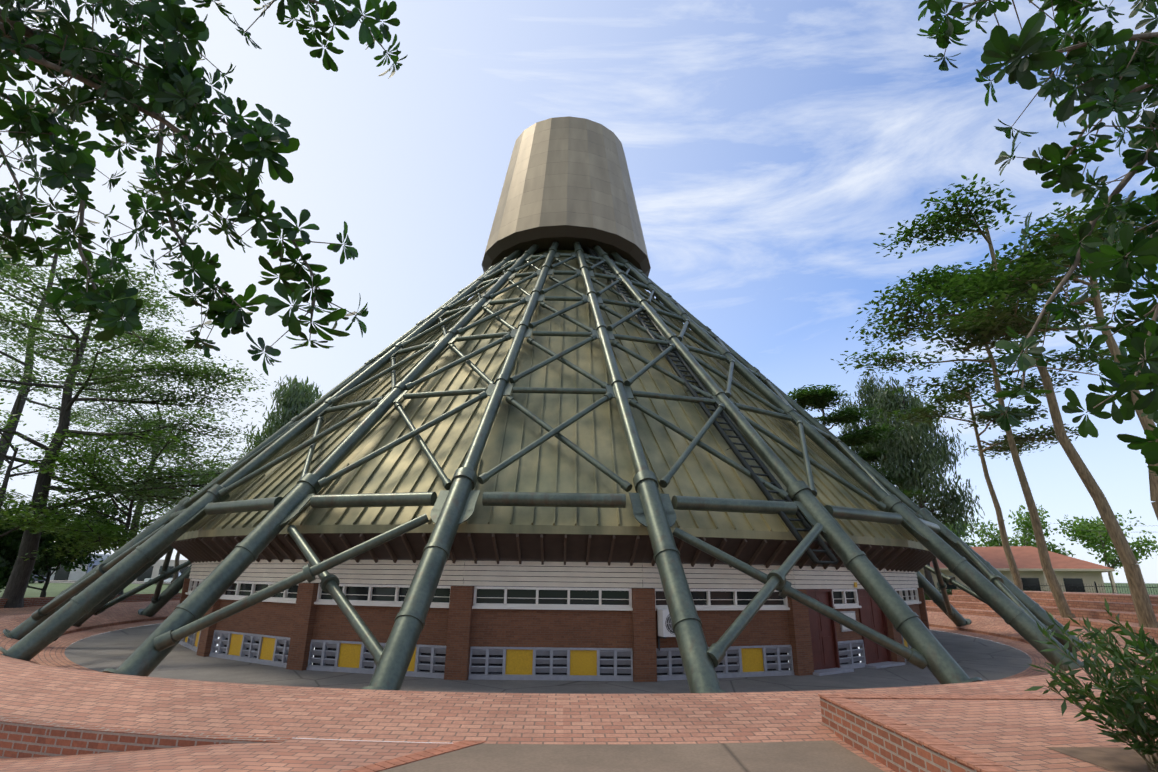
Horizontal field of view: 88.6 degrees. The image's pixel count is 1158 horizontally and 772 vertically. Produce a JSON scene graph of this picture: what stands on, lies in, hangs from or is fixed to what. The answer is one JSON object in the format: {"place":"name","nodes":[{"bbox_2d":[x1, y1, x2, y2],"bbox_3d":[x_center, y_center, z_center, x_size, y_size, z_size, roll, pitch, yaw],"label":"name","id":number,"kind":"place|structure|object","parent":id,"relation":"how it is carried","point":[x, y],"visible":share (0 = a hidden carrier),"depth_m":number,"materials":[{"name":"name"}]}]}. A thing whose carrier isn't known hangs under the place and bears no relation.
{"place":"outdoors","nodes":[
{"label":"outdoors","id":0,"kind":"place"},
{"bbox_2d":[29,575,45,582],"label":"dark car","id":1,"kind":"object","parent":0,"point":[39,581],"visible":0.23,"depth_m":75.00,"materials":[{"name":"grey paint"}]},
{"bbox_2d":[35,580,170,583],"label":"wall","id":2,"kind":"structure","parent":0,"point":[72,581],"depth_m":86.49,"materials":[{"name":"concrete"}]},
{"bbox_2d":[482,116,650,278],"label":"shrine tower","id":3,"kind":"structure","parent":0,"point":[567,184],"depth_m":31.55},
{"bbox_2d":[0,583,1157,771],"bbox_3d":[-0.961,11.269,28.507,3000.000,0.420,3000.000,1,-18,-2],"label":"ground","id":4,"kind":"structure","parent":0,"point":[305,755],"depth_m":6.61,"materials":[{"name":"red brick"}]},
{"bbox_2d":[0,502,26,563],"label":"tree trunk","id":5,"kind":"object","parent":4,"relation":"on","point":[9,511],"visible":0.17,"depth_m":34.35,"materials":[{"name":"green plant"}]},
{"bbox_2d":[0,493,138,596],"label":"tree","id":6,"kind":"object","parent":4,"relation":"on","point":[47,564],"visible":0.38,"depth_m":35.53,"materials":[{"name":"green plant"}]},
{"bbox_2d":[0,398,154,536],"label":"tree","id":7,"kind":"object","parent":4,"relation":"on","point":[4,495],"visible":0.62,"depth_m":28.81,"materials":[{"name":"green plant"}]},
{"bbox_2d":[0,593,180,607],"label":"lawn","id":8,"kind":"structure","parent":4,"relation":"on","point":[36,601],"depth_m":31.34,"materials":[{"name":"green plant"}]},
{"bbox_2d":[0,232,193,467],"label":"tree","id":9,"kind":"object","parent":4,"relation":"on","point":[28,376],"visible":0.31,"depth_m":49.03,"materials":[{"name":"green plant"}]},
{"bbox_2d":[39,554,189,580],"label":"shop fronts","id":10,"kind":"object","parent":4,"relation":"on","point":[152,571],"visible":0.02,"depth_m":93.63,"materials":[{"name":"white glass"}]},
{"bbox_2d":[13,409,231,606],"bbox_3d":[-24.052,6.476,30.416,8.439,9.900,11.312,14,-22,-36],"label":"tree","id":11,"kind":"object","parent":4,"relation":"on","point":[92,531],"visible":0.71,"depth_m":29.32,"materials":[{"name":"green plant"}]},
{"bbox_2d":[0,245,276,607],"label":"tree","id":12,"kind":"object","parent":4,"relation":"on","point":[17,584],"visible":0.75,"depth_m":31.72,"materials":[{"name":"green plant"}]},
{"bbox_2d":[26,317,258,594],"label":"tree","id":13,"kind":"object","parent":4,"relation":"on","point":[139,415],"visible":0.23,"depth_m":42.52,"materials":[{"name":"green plant"}]},
{"bbox_2d":[0,715,290,757],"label":"ramp retaining wall","id":14,"kind":"structure","parent":4,"relation":"on","point":[18,739],"depth_m":7.30,"materials":[{"name":"brick"}]},
{"bbox_2d":[144,573,180,582],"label":"white car","id":15,"kind":"object","parent":4,"relation":"on","point":[170,578],"visible":0.12,"depth_m":78.83,"materials":[{"name":"white paint"}]},
{"bbox_2d":[132,435,232,582],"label":"tree","id":16,"kind":"object","parent":4,"relation":"on","point":[176,574],"visible":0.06,"depth_m":53.12,"materials":[{"name":"plant"}]},
{"bbox_2d":[0,0,406,374],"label":"tree branches","id":17,"kind":"object","parent":4,"relation":"on","point":[174,85],"visible":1,"depth_m":5.41,"materials":[{"name":"green plant"}]},
{"bbox_2d":[243,375,322,455],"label":"tree","id":18,"kind":"object","parent":4,"relation":"on","point":[295,399],"visible":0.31,"depth_m":52.56,"materials":[{"name":"plant"}]},
{"bbox_2d":[64,623,1031,693],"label":"concrete pavement","id":19,"kind":"structure","parent":4,"relation":"on","point":[984,659],"depth_m":14.49,"materials":[{"name":"grey concrete"}]},
{"bbox_2d":[0,241,1089,692],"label":"steel support frame","id":20,"kind":"object","parent":19,"relation":"on","point":[118,571],"visible":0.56,"depth_m":16.46,"materials":[{"name":"green metal"}]},
{"bbox_2d":[585,246,838,564],"bbox_3d":[3.228,-1.572,22.559,0.750,16.135,13.998,8,-19,-22],"label":"roof ladder","id":21,"kind":"object","parent":20,"relation":"attached to","point":[826,550],"visible":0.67,"depth_m":17.69,"materials":[{"name":"grey metal"}]},
{"bbox_2d":[178,559,929,681],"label":"building wall","id":22,"kind":"structure","parent":19,"relation":"on","point":[537,620],"depth_m":14.84,"materials":[{"name":"brick"}]},
{"bbox_2d":[175,249,928,550],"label":"conical roof","id":23,"kind":"structure","parent":22,"relation":"on","point":[553,464],"depth_m":17.84,"materials":[{"name":"beige metal"}]},
{"bbox_2d":[170,533,935,571],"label":"eave soffit","id":24,"kind":"structure","parent":22,"relation":"on","point":[543,548],"depth_m":14.97,"materials":[{"name":"brown wood"}]},
{"bbox_2d":[657,609,675,650],"bbox_3d":[2.235,5.709,14.297,0.829,1.260,0.471,6,-18,-16],"label":"air conditioner unit","id":25,"kind":"object","parent":22,"relation":"attached to","point":[664,625],"visible":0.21,"depth_m":14.08,"materials":[{"name":"white metal"}]},
{"bbox_2d":[840,582,856,631],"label":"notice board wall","id":26,"kind":"structure","parent":22,"relation":"attached to","point":[851,614],"depth_m":16.72,"materials":[{"name":"grey"}]},
{"bbox_2d":[0,603,1157,743],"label":"brick paving","id":27,"kind":"structure","parent":4,"relation":"on","point":[51,682],"depth_m":8.23,"materials":[{"name":"red brick"}]},
{"bbox_2d":[787,384,938,498],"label":"tree","id":28,"kind":"object","parent":4,"relation":"on","point":[821,399],"visible":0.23,"depth_m":56.44,"materials":[{"name":"plant"}]},
{"bbox_2d":[833,370,908,475],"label":"tree","id":29,"kind":"object","parent":4,"relation":"on","point":[864,391],"visible":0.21,"depth_m":67.17,"materials":[{"name":"green plant"}]},
{"bbox_2d":[820,697,979,771],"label":"brick planter wall","id":30,"kind":"structure","parent":4,"relation":"on","point":[892,750],"depth_m":6.35,"materials":[{"name":"red brick"}]},
{"bbox_2d":[818,694,1113,771],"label":"planter coping bricks","id":31,"kind":"object","parent":30,"relation":"on","point":[965,757],"visible":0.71,"depth_m":6.63,"materials":[{"name":"red brick"}]},
{"bbox_2d":[849,699,1157,771],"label":"brick paving","id":32,"kind":"structure","parent":30,"relation":"in","point":[1018,735],"depth_m":6.32,"materials":[{"name":"brick"}]},
{"bbox_2d":[917,0,1157,475],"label":"tree branches","id":33,"kind":"object","parent":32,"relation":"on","point":[1114,81],"visible":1,"depth_m":4.91,"materials":[{"name":"green plant"}]},
{"bbox_2d":[1022,599,1157,771],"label":"planter shrub stems","id":34,"kind":"object","parent":32,"relation":"in","point":[1127,706],"visible":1,"depth_m":5.03,"materials":[{"name":"green plant"}]},
{"bbox_2d":[1046,747,1157,771],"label":"planter soil","id":35,"kind":"structure","parent":32,"relation":"on","point":[1117,759],"depth_m":5.29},
{"bbox_2d":[867,376,984,586],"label":"tree","id":36,"kind":"object","parent":4,"relation":"on","point":[913,441],"visible":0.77,"depth_m":54.07,"materials":[{"name":"green plant"}]},
{"bbox_2d":[943,518,983,546],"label":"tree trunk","id":37,"kind":"object","parent":4,"relation":"on","point":[969,544],"visible":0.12,"depth_m":110.77,"materials":[{"name":"plant"}]},
{"bbox_2d":[924,588,1030,599],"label":"hedge","id":38,"kind":"object","parent":4,"relation":"on","point":[947,591],"visible":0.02,"depth_m":50.23,"materials":[{"name":"green plant"}]},
{"bbox_2d":[876,352,1097,590],"bbox_3d":[22.554,5.542,31.967,10.972,13.776,10.524,1,-18,-2],"label":"tree","id":39,"kind":"object","parent":4,"relation":"on","point":[955,394],"visible":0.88,"depth_m":32.54,"materials":[{"name":"plant"}]},
{"bbox_2d":[831,262,1157,617],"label":"tree","id":40,"kind":"object","parent":4,"relation":"on","point":[936,280],"visible":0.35,"depth_m":29.90,"materials":[{"name":"plant"}]},
{"bbox_2d":[845,173,1157,627],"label":"tree","id":41,"kind":"object","parent":4,"relation":"on","point":[1146,617],"visible":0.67,"depth_m":24.75,"materials":[{"name":"plant"}]},
{"bbox_2d":[969,504,1075,556],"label":"tree","id":42,"kind":"object","parent":4,"relation":"on","point":[1026,540],"visible":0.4,"depth_m":97.65,"materials":[{"name":"plant"}]},
{"bbox_2d":[920,191,1157,519],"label":"tree","id":43,"kind":"object","parent":4,"relation":"on","point":[1017,276],"visible":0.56,"depth_m":23.15,"materials":[{"name":"plant"}]},
{"bbox_2d":[925,590,1157,694],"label":"terrace steps","id":44,"kind":"structure","parent":4,"relation":"on","point":[1090,606],"depth_m":28.93,"materials":[{"name":"brick"}]},
{"bbox_2d":[1041,522,1104,531],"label":"utility poles and wires","id":45,"kind":"object","parent":4,"relation":"on","point":[1078,530],"visible":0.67,"depth_m":60.93,"materials":[{"name":"grey"}]},
{"bbox_2d":[1012,581,1157,594],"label":"boundary fence railings","id":46,"kind":"object","parent":4,"relation":"on","point":[1095,587],"visible":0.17,"depth_m":43.62,"materials":[{"name":"black metal"}]},
{"bbox_2d":[1056,509,1157,593],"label":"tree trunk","id":47,"kind":"object","parent":4,"relation":"on","point":[1089,535],"visible":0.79,"depth_m":91.31,"materials":[{"name":"plant"}]},
{"bbox_2d":[0,0,1157,742],"label":"sky","id":48,"kind":"structure","parent":0,"point":[769,146],"materials":[{"name":"blue"}]},
{"bbox_2d":[379,740,883,771],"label":"concrete path","id":49,"kind":"structure","parent":0,"point":[816,756],"depth_m":6.44,"materials":[{"name":"grey concrete"}]},
{"bbox_2d":[344,740,485,771],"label":"brick edging","id":50,"kind":"object","parent":49,"relation":"on","point":[405,759],"visible":0.71,"depth_m":6.38,"materials":[{"name":"red brick"}]},
{"bbox_2d":[919,546,1116,593],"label":"house","id":51,"kind":"structure","parent":0,"point":[1072,570],"depth_m":56.77,"materials":[{"name":"tile"}]}
]}

